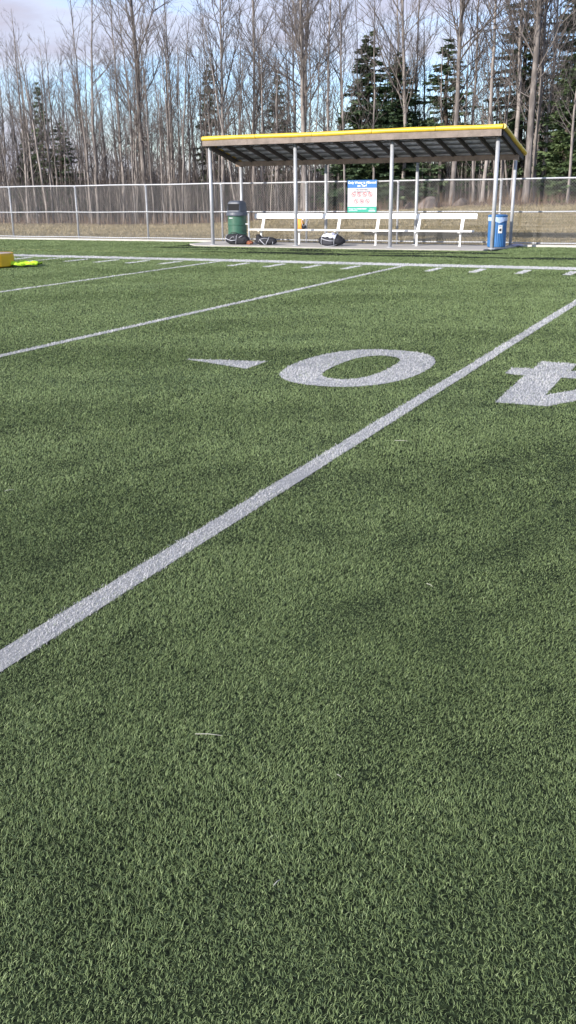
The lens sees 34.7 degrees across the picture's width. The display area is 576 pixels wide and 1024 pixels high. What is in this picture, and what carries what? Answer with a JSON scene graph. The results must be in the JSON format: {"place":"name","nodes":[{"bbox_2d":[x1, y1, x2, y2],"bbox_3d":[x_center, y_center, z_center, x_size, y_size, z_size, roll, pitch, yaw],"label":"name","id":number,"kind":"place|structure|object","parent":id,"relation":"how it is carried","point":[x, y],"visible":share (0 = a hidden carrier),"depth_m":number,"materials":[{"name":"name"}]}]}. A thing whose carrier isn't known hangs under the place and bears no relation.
{"place":"outdoors","nodes":[
{"label":"outdoors","id":0,"kind":"place"},
{"bbox_2d":[0,195,575,244],"bbox_3d":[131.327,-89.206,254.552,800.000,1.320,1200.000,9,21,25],"label":"ground","id":1,"kind":"structure","parent":0,"point":[521,233],"depth_m":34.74,"materials":[{"name":"brown plant"}]},
{"bbox_2d":[0,39,26,213],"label":"bare tree","id":2,"kind":"object","parent":1,"relation":"on","point":[11,128],"visible":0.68,"depth_m":53.74,"materials":[{"name":"grey plant"}]},
{"bbox_2d":[0,7,45,222],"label":"bare tree","id":3,"kind":"object","parent":1,"relation":"on","point":[23,138],"visible":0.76,"depth_m":51.19,"materials":[{"name":"grey plant"}]},
{"bbox_2d":[4,54,45,223],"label":"bare tree","id":4,"kind":"object","parent":1,"relation":"on","point":[26,124],"visible":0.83,"depth_m":50.10,"materials":[{"name":"grey plant"}]},
{"bbox_2d":[3,40,51,222],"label":"bare tree","id":5,"kind":"object","parent":1,"relation":"on","point":[35,133],"visible":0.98,"depth_m":49.20,"materials":[{"name":"grey plant"}]},
{"bbox_2d":[11,130,43,219],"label":"spruce tree","id":6,"kind":"object","parent":1,"relation":"on","point":[19,178],"visible":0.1,"depth_m":59.67,"materials":[{"name":"green plant"}]},
{"bbox_2d":[14,52,55,223],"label":"bare tree","id":7,"kind":"object","parent":1,"relation":"on","point":[39,97],"visible":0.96,"depth_m":49.57,"materials":[{"name":"grey plant"}]},
{"bbox_2d":[31,82,59,214],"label":"spruce tree","id":8,"kind":"object","parent":1,"relation":"on","point":[34,157],"visible":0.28,"depth_m":57.46,"materials":[{"name":"green plant"}]},
{"bbox_2d":[30,22,75,221],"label":"bare tree","id":9,"kind":"object","parent":1,"relation":"on","point":[52,139],"visible":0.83,"depth_m":51.00,"materials":[{"name":"grey plant"}]},
{"bbox_2d":[27,32,78,198],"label":"bare tree","id":10,"kind":"object","parent":1,"relation":"on","point":[46,124],"visible":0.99,"depth_m":49.40,"materials":[{"name":"grey plant"}]},
{"bbox_2d":[33,73,89,209],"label":"bare tree","id":11,"kind":"object","parent":1,"relation":"on","point":[70,162],"visible":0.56,"depth_m":55.97,"materials":[{"name":"grey plant"}]},
{"bbox_2d":[54,50,74,218],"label":"bare tree","id":12,"kind":"object","parent":1,"relation":"on","point":[62,75],"visible":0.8,"depth_m":54.98,"materials":[{"name":"grey plant"}]},
{"bbox_2d":[38,122,93,219],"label":"spruce tree","id":13,"kind":"object","parent":1,"relation":"on","point":[62,164],"visible":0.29,"depth_m":57.87,"materials":[{"name":"green plant"}]},
{"bbox_2d":[60,33,97,216],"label":"bare tree","id":14,"kind":"object","parent":1,"relation":"on","point":[79,113],"visible":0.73,"depth_m":50.62,"materials":[{"name":"grey plant"}]},
{"bbox_2d":[51,0,114,223],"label":"bare tree","id":15,"kind":"object","parent":1,"relation":"on","point":[82,118],"visible":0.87,"depth_m":49.10,"materials":[{"name":"grey plant"}]},
{"bbox_2d":[70,35,101,214],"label":"bare tree","id":16,"kind":"object","parent":1,"relation":"on","point":[86,102],"visible":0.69,"depth_m":49.98,"materials":[{"name":"grey plant"}]},
{"bbox_2d":[58,0,127,223],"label":"bare tree","id":17,"kind":"object","parent":1,"relation":"on","point":[92,114],"visible":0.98,"depth_m":47.92,"materials":[{"name":"grey plant"}]},
{"bbox_2d":[76,47,132,218],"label":"bare tree","id":18,"kind":"object","parent":1,"relation":"on","point":[99,101],"visible":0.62,"depth_m":56.95,"materials":[{"name":"grey plant"}]},
{"bbox_2d":[85,0,151,221],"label":"bare tree","id":19,"kind":"object","parent":1,"relation":"on","point":[119,123],"visible":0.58,"depth_m":49.78,"materials":[{"name":"grey plant"}]},
{"bbox_2d":[95,4,145,216],"bbox_3d":[-8.898,-22.084,50.252,2.856,12.349,2.882,-3,19,-3],"label":"bare tree","id":20,"kind":"object","parent":1,"relation":"on","point":[120,96],"visible":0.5,"depth_m":50.00,"materials":[{"name":"grey plant"}]},
{"bbox_2d":[113,64,150,223],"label":"bare tree","id":21,"kind":"object","parent":1,"relation":"on","point":[130,128],"visible":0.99,"depth_m":47.79,"materials":[{"name":"grey plant"}]},
{"bbox_2d":[80,0,185,223],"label":"bare tree","id":22,"kind":"object","parent":1,"relation":"on","point":[131,18],"visible":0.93,"depth_m":47.05,"materials":[{"name":"grey plant"}]},
{"bbox_2d":[115,22,168,222],"bbox_3d":[-7.416,-19.995,47.818,2.754,10.162,1.619,1,17,13],"label":"bare tree","id":23,"kind":"object","parent":1,"relation":"on","point":[144,88],"visible":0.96,"depth_m":47.43,"materials":[{"name":"grey plant"}]},
{"bbox_2d":[121,46,162,222],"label":"bare tree","id":24,"kind":"object","parent":1,"relation":"on","point":[136,154],"visible":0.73,"depth_m":48.57,"materials":[{"name":"grey plant"}]},
{"bbox_2d":[135,89,176,223],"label":"bare tree","id":25,"kind":"object","parent":1,"relation":"on","point":[161,161],"visible":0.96,"depth_m":47.71,"materials":[{"name":"grey plant"}]},
{"bbox_2d":[136,0,200,222],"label":"bare tree","id":26,"kind":"object","parent":1,"relation":"on","point":[174,67],"visible":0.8,"depth_m":47.60,"materials":[{"name":"grey plant"}]},
{"bbox_2d":[151,35,187,219],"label":"bare tree","id":27,"kind":"object","parent":1,"relation":"on","point":[167,134],"visible":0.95,"depth_m":47.33,"materials":[{"name":"grey plant"}]},
{"bbox_2d":[144,10,195,218],"bbox_3d":[-6.314,-21.111,49.642,2.850,10.975,4.350,-12,22,-29],"label":"bare tree","id":28,"kind":"object","parent":1,"relation":"on","point":[166,92],"visible":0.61,"depth_m":49.11,"materials":[{"name":"grey plant"}]},
{"bbox_2d":[0,201,341,224],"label":"leaf scrub","id":29,"kind":"object","parent":1,"relation":"on","point":[155,221],"visible":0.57,"depth_m":48.08,"materials":[{"name":"brown plant"}]},
{"bbox_2d":[156,40,186,222],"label":"bare tree","id":30,"kind":"object","parent":1,"relation":"on","point":[169,127],"visible":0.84,"depth_m":47.92,"materials":[{"name":"grey plant"}]},
{"bbox_2d":[156,45,212,223],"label":"bare tree","id":31,"kind":"object","parent":1,"relation":"on","point":[178,91],"visible":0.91,"depth_m":46.65,"materials":[{"name":"grey plant"}]},
{"bbox_2d":[171,33,200,221],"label":"bare tree","id":32,"kind":"object","parent":1,"relation":"on","point":[187,107],"visible":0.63,"depth_m":50.90,"materials":[{"name":"grey plant"}]},
{"bbox_2d":[177,52,200,185],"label":"bare tree","id":33,"kind":"object","parent":1,"relation":"on","point":[193,148],"visible":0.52,"depth_m":51.56,"materials":[{"name":"grey plant"}]},
{"bbox_2d":[171,10,212,222],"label":"bare tree","id":34,"kind":"object","parent":1,"relation":"on","point":[184,118],"visible":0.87,"depth_m":46.05,"materials":[{"name":"grey plant"}]},
{"bbox_2d":[188,30,218,220],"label":"bare tree","id":35,"kind":"object","parent":1,"relation":"on","point":[204,116],"visible":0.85,"depth_m":46.15,"materials":[{"name":"grey plant"}]},
{"bbox_2d":[191,18,227,221],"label":"bare tree","id":36,"kind":"object","parent":1,"relation":"on","point":[206,149],"visible":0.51,"depth_m":46.84,"materials":[{"name":"grey plant"}]},
{"bbox_2d":[192,64,235,208],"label":"spruce tree","id":37,"kind":"object","parent":1,"relation":"on","point":[211,104],"visible":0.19,"depth_m":53.43,"materials":[{"name":"green plant"}]},
{"bbox_2d":[199,22,232,203],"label":"bare tree","id":38,"kind":"object","parent":1,"relation":"on","point":[218,165],"visible":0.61,"depth_m":46.89,"materials":[{"name":"grey plant"}]},
{"bbox_2d":[189,0,247,199],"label":"bare tree","id":39,"kind":"object","parent":1,"relation":"on","point":[217,101],"visible":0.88,"depth_m":43.53,"materials":[{"name":"grey plant"}]},
{"bbox_2d":[175,0,274,220],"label":"bare tree","id":40,"kind":"object","parent":1,"relation":"on","point":[221,41],"visible":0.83,"depth_m":45.41,"materials":[{"name":"grey plant"}]},
{"bbox_2d":[222,23,252,196],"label":"bare tree","id":41,"kind":"object","parent":1,"relation":"on","point":[236,81],"visible":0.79,"depth_m":45.30,"materials":[{"name":"grey plant"}]},
{"bbox_2d":[216,62,258,134],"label":"bare tree","id":42,"kind":"object","parent":1,"relation":"on","point":[239,118],"visible":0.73,"depth_m":45.26,"materials":[{"name":"grey plant"}]},
{"bbox_2d":[1,161,509,214],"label":"wood","id":43,"kind":"object","parent":1,"relation":"on","point":[226,179],"visible":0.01,"depth_m":71.06,"materials":[{"name":"brown plant"}]},
{"bbox_2d":[215,0,306,219],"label":"bare tree","id":44,"kind":"object","parent":1,"relation":"on","point":[256,99],"visible":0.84,"depth_m":45.15,"materials":[{"name":"grey plant"}]},
{"bbox_2d":[239,9,298,219],"bbox_3d":[-0.743,-19.063,44.881,2.716,9.779,2.414,16,26,40],"label":"bare tree","id":45,"kind":"object","parent":1,"relation":"on","point":[262,121],"visible":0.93,"depth_m":44.66,"materials":[{"name":"grey plant"}]},
{"bbox_2d":[265,65,289,209],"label":"bare tree","id":46,"kind":"object","parent":1,"relation":"on","point":[276,111],"visible":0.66,"depth_m":44.20,"materials":[{"name":"grey plant"}]},
{"bbox_2d":[262,53,292,213],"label":"bare tree","id":47,"kind":"object","parent":1,"relation":"on","point":[283,127],"visible":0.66,"depth_m":45.34,"materials":[{"name":"grey plant"}]},
{"bbox_2d":[256,76,300,204],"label":"spruce tree","id":48,"kind":"object","parent":1,"relation":"on","point":[280,170],"visible":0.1,"depth_m":52.65,"materials":[{"name":"green plant"}]},
{"bbox_2d":[0,239,575,1023],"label":"turf","id":49,"kind":"structure","parent":1,"relation":"on","point":[314,927],"depth_m":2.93,"materials":[{"name":"green plastic"}]},
{"bbox_2d":[0,265,404,356],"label":"yard line","id":50,"kind":"object","parent":49,"relation":"on","point":[100,333],"visible":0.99,"depth_m":12.00,"materials":[{"name":"white paint"}]},
{"bbox_2d":[188,358,265,368],"bbox_3d":[-0.646,-1.459,8.911,0.841,0.021,0.435,9,21,25],"label":"direction arrow","id":51,"kind":"object","parent":49,"relation":"on","point":[244,364],"visible":1,"depth_m":8.86,"materials":[{"name":"white paint"}]},
{"bbox_2d":[0,300,575,671],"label":"yard line","id":52,"kind":"object","parent":49,"relation":"on","point":[16,650],"visible":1,"depth_m":4.47,"materials":[{"name":"white paint"}]},
{"bbox_2d":[14,254,575,269],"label":"sideline","id":53,"kind":"object","parent":49,"relation":"on","point":[368,263],"visible":0.97,"depth_m":21.16,"materials":[{"name":"white paint"}]},
{"bbox_2d":[163,247,497,253],"bbox_3d":[0.730,-7.297,25.643,10.980,0.001,0.943,9,21,25],"label":"turf seam","id":54,"kind":"object","parent":49,"relation":"on","point":[345,251],"visible":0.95,"depth_m":25.11,"materials":[{"name":"grey"}]},
{"bbox_2d":[279,349,434,386],"bbox_3d":[0.673,-1.373,8.618,1.295,0.022,2.002,9,21,25],"label":"field numeral","id":55,"kind":"object","parent":49,"relation":"on","point":[317,369],"visible":1,"depth_m":8.50,"materials":[{"name":"white paint"}]},
{"bbox_2d":[237,252,575,259],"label":"turf seam","id":56,"kind":"object","parent":49,"relation":"on","point":[409,255],"visible":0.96,"depth_m":23.01,"materials":[{"name":"green"}]},
{"bbox_2d":[496,361,575,405],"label":"field numeral","id":57,"kind":"object","parent":49,"relation":"on","point":[531,383],"visible":1,"depth_m":7.67,"materials":[{"name":"white paint"}]},
{"bbox_2d":[0,177,575,244],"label":"chain link fence","id":58,"kind":"object","parent":1,"relation":"on","point":[305,211],"visible":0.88,"depth_m":29.27,"materials":[{"name":"metal"}]},
{"bbox_2d":[347,180,376,212],"bbox_3d":[2.224,-9.497,27.700,0.950,0.925,0.016,9,21,25],"label":"rules sign","id":59,"kind":"object","parent":58,"relation":"attached to","point":[361,196],"visible":1,"depth_m":27.70,"materials":[{"name":"white plastic"}]},
{"bbox_2d":[0,121,575,224],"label":"brush","id":60,"kind":"object","parent":1,"relation":"on","point":[166,181],"visible":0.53,"depth_m":49.30,"materials":[{"name":"brown plant"}]},
{"bbox_2d":[0,65,575,221],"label":"sapling thicket","id":61,"kind":"object","parent":1,"relation":"on","point":[116,158],"visible":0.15,"depth_m":52.87,"materials":[{"name":"brown plant"}]},
{"bbox_2d":[242,4,333,192],"bbox_3d":[-0.133,-20.737,48.115,3.587,10.616,5.500,17,26,41],"label":"bare tree","id":62,"kind":"object","parent":1,"relation":"on","point":[294,108],"visible":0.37,"depth_m":47.88,"materials":[{"name":"grey plant"}]},
{"bbox_2d":[0,237,575,247],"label":"kerb","id":63,"kind":"structure","parent":1,"relation":"on","point":[530,245],"depth_m":31.37,"materials":[{"name":"concrete"}]},
{"bbox_2d":[265,3,311,213],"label":"bare tree","id":64,"kind":"object","parent":1,"relation":"on","point":[286,61],"visible":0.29,"depth_m":50.56,"materials":[{"name":"grey plant"}]},
{"bbox_2d":[212,0,372,213],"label":"bare tree","id":65,"kind":"object","parent":1,"relation":"on","point":[294,57],"visible":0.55,"depth_m":45.18,"materials":[{"name":"grey plant"}]},
{"bbox_2d":[255,0,345,213],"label":"bare tree","id":66,"kind":"object","parent":1,"relation":"on","point":[299,33],"visible":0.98,"depth_m":43.47,"materials":[{"name":"grey plant"}]},
{"bbox_2d":[294,8,329,213],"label":"bare tree","id":67,"kind":"object","parent":1,"relation":"on","point":[317,115],"visible":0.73,"depth_m":43.14,"materials":[{"name":"grey plant"}]},
{"bbox_2d":[299,0,326,213],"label":"bare tree","id":68,"kind":"object","parent":1,"relation":"on","point":[309,196],"visible":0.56,"depth_m":45.60,"materials":[{"name":"grey plant"}]},
{"bbox_2d":[291,0,372,213],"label":"bare tree","id":69,"kind":"object","parent":1,"relation":"on","point":[328,78],"visible":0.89,"depth_m":44.03,"materials":[{"name":"grey plant"}]},
{"bbox_2d":[306,0,358,207],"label":"bare tree","id":70,"kind":"object","parent":1,"relation":"on","point":[339,80],"visible":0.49,"depth_m":46.25,"materials":[{"name":"grey plant"}]},
{"bbox_2d":[320,0,365,213],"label":"bare tree","id":71,"kind":"object","parent":1,"relation":"on","point":[342,82],"visible":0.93,"depth_m":42.61,"materials":[{"name":"grey plant"}]},
{"bbox_2d":[190,241,515,250],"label":"concrete slab","id":72,"kind":"structure","parent":1,"relation":"on","point":[383,246],"depth_m":26.57,"materials":[{"name":"grey concrete"}]},
{"bbox_2d":[225,232,249,244],"bbox_3d":[-1.543,-8.372,28.153,0.823,0.365,0.401,9,21,25],"label":"duffel bag","id":73,"kind":"object","parent":72,"relation":"on","point":[237,238],"visible":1,"depth_m":28.05,"materials":[{"name":"black fabric"}]},
{"bbox_2d":[226,201,249,238],"bbox_3d":[-1.566,-8.955,28.457,0.678,1.275,0.678,-5,20,-14],"label":"litter bin","id":74,"kind":"object","parent":72,"relation":"on","point":[237,213],"visible":0.91,"depth_m":28.21,"materials":[{"name":"green paint"}]},
{"bbox_2d":[318,233,345,245],"bbox_3d":[1.260,-7.935,26.794,0.841,0.374,0.475,9,21,25],"label":"duffel bag","id":75,"kind":"object","parent":72,"relation":"on","point":[336,241],"visible":0.98,"depth_m":26.63,"materials":[{"name":"black fabric"}]},
{"bbox_2d":[248,214,477,246],"bbox_3d":[2.039,-8.306,27.061,7.020,0.878,0.470,9,21,25],"label":"bench","id":76,"kind":"object","parent":72,"relation":"on","point":[378,217],"visible":0.88,"depth_m":26.89,"materials":[{"name":"white paint"}]},
{"bbox_2d":[201,124,526,249],"bbox_3d":[2.038,-9.362,26.781,9.112,3.128,2.469,9,21,25],"label":"shelter","id":77,"kind":"object","parent":72,"relation":"on","point":[497,143],"visible":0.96,"depth_m":25.99,"materials":[{"name":"metal"}]},
{"bbox_2d":[487,214,507,246],"bbox_3d":[5.752,-7.738,25.321,0.536,0.852,0.536,9,21,25],"label":"recycling bin","id":78,"kind":"object","parent":72,"relation":"on","point":[501,220],"visible":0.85,"depth_m":25.14,"materials":[{"name":"blue paint"}]},
{"bbox_2d":[336,0,371,179],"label":"bare tree","id":79,"kind":"object","parent":1,"relation":"on","point":[357,62],"visible":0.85,"depth_m":44.53,"materials":[{"name":"grey plant"}]},
{"bbox_2d":[337,0,390,179],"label":"bare tree","id":80,"kind":"object","parent":1,"relation":"on","point":[375,91],"visible":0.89,"depth_m":43.28,"materials":[{"name":"grey plant"}]},
{"bbox_2d":[310,31,420,213],"bbox_3d":[4.207,-19.201,46.167,5.989,8.822,5.535,-7,20,-18],"label":"spruce tree","id":81,"kind":"object","parent":1,"relation":"on","point":[350,169],"visible":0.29,"depth_m":45.43,"materials":[{"name":"green plant"}]},
{"bbox_2d":[343,164,399,208],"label":"cedar tree","id":82,"kind":"object","parent":1,"relation":"on","point":[379,183],"visible":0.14,"depth_m":45.63,"materials":[{"name":"green plant"}]},
{"bbox_2d":[330,52,456,208],"bbox_3d":[5.354,-18.830,46.088,5.535,7.596,5.989,-14,23,-34],"label":"spruce tree","id":83,"kind":"object","parent":1,"relation":"on","point":[410,168],"visible":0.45,"depth_m":45.08,"materials":[{"name":"green plant"}]},
{"bbox_2d":[370,0,428,119],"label":"bare tree","id":84,"kind":"object","parent":1,"relation":"on","point":[398,27],"visible":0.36,"depth_m":45.27,"materials":[{"name":"grey plant"}]},
{"bbox_2d":[349,0,456,205],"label":"bare tree","id":85,"kind":"object","parent":1,"relation":"on","point":[404,82],"visible":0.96,"depth_m":43.48,"materials":[{"name":"grey plant"}]},
{"bbox_2d":[399,11,443,198],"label":"bare tree","id":86,"kind":"object","parent":1,"relation":"on","point":[424,99],"visible":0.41,"depth_m":46.00,"materials":[{"name":"grey plant"}]},
{"bbox_2d":[400,0,447,197],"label":"bare tree","id":87,"kind":"object","parent":1,"relation":"on","point":[418,34],"visible":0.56,"depth_m":44.97,"materials":[{"name":"grey plant"}]},
{"bbox_2d":[404,37,492,201],"bbox_3d":[7.751,-19.154,45.430,5.464,7.586,5.170,4,20,13],"label":"spruce tree","id":88,"kind":"object","parent":1,"relation":"on","point":[434,82],"visible":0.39,"depth_m":44.86,"materials":[{"name":"green plant"}]},
{"bbox_2d":[427,36,470,200],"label":"bare tree","id":89,"kind":"object","parent":1,"relation":"on","point":[441,98],"visible":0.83,"depth_m":43.82,"materials":[{"name":"grey plant"}]},
{"bbox_2d":[340,185,575,213],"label":"dead weeds","id":90,"kind":"object","parent":1,"relation":"on","point":[526,200],"visible":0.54,"depth_m":41.24,"materials":[{"name":"brown plant"}]},
{"bbox_2d":[423,0,529,204],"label":"bare tree","id":91,"kind":"object","parent":1,"relation":"on","point":[459,33],"visible":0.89,"depth_m":41.44,"materials":[{"name":"grey plant"}]},
{"bbox_2d":[444,0,521,199],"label":"bare tree","id":92,"kind":"object","parent":1,"relation":"on","point":[473,123],"visible":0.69,"depth_m":42.00,"materials":[{"name":"grey plant"}]},
{"bbox_2d":[446,0,522,201],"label":"bare tree","id":93,"kind":"object","parent":1,"relation":"on","point":[489,109],"visible":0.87,"depth_m":41.25,"materials":[{"name":"grey plant"}]},
{"bbox_2d":[467,0,515,198],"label":"bare tree","id":94,"kind":"object","parent":1,"relation":"on","point":[506,176],"visible":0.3,"depth_m":43.15,"materials":[{"name":"grey plant"}]},
{"bbox_2d":[477,22,538,195],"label":"bare tree","id":95,"kind":"object","parent":1,"relation":"on","point":[506,121],"visible":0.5,"depth_m":42.00,"materials":[{"name":"brown plant"}]},
{"bbox_2d":[466,0,559,195],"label":"spruce tree","id":96,"kind":"object","parent":1,"relation":"on","point":[525,67],"visible":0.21,"depth_m":43.57,"materials":[{"name":"green plant"}]},
{"bbox_2d":[459,0,575,197],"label":"bare tree","id":97,"kind":"object","parent":1,"relation":"on","point":[519,69],"visible":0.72,"depth_m":40.59,"materials":[{"name":"grey plant"}]},
{"bbox_2d":[487,0,575,201],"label":"bare tree","id":98,"kind":"object","parent":1,"relation":"on","point":[531,114],"visible":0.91,"depth_m":39.39,"materials":[{"name":"grey plant"}]},
{"bbox_2d":[500,0,573,200],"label":"bare tree","id":99,"kind":"object","parent":1,"relation":"on","point":[541,94],"visible":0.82,"depth_m":40.15,"materials":[{"name":"brown plant"}]},
{"bbox_2d":[504,0,572,195],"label":"bare tree","id":100,"kind":"object","parent":1,"relation":"on","point":[541,43],"visible":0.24,"depth_m":42.44,"materials":[{"name":"brown plant"}]},
{"bbox_2d":[522,0,567,176],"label":"bare tree","id":101,"kind":"object","parent":1,"relation":"on","point":[543,78],"visible":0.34,"depth_m":42.25,"materials":[{"name":"brown plant"}]},
{"bbox_2d":[520,54,575,202],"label":"spruce tree","id":102,"kind":"object","parent":1,"relation":"on","point":[557,168],"visible":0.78,"depth_m":40.62,"materials":[{"name":"green plant"}]},
{"bbox_2d":[522,0,575,181],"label":"spruce tree","id":103,"kind":"object","parent":1,"relation":"on","point":[569,38],"visible":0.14,"depth_m":42.87,"materials":[{"name":"green plant"}]},
{"bbox_2d":[534,0,575,198],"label":"bare tree","id":104,"kind":"object","parent":1,"relation":"on","point":[550,95],"visible":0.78,"depth_m":40.03,"materials":[{"name":"brown plant"}]},
{"bbox_2d":[535,48,575,202],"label":"bare tree","id":105,"kind":"object","parent":1,"relation":"on","point":[572,133],"visible":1,"depth_m":39.37,"materials":[{"name":"brown plant"}]},
{"bbox_2d":[0,0,575,185],"label":"sky","id":106,"kind":"structure","parent":0,"point":[29,14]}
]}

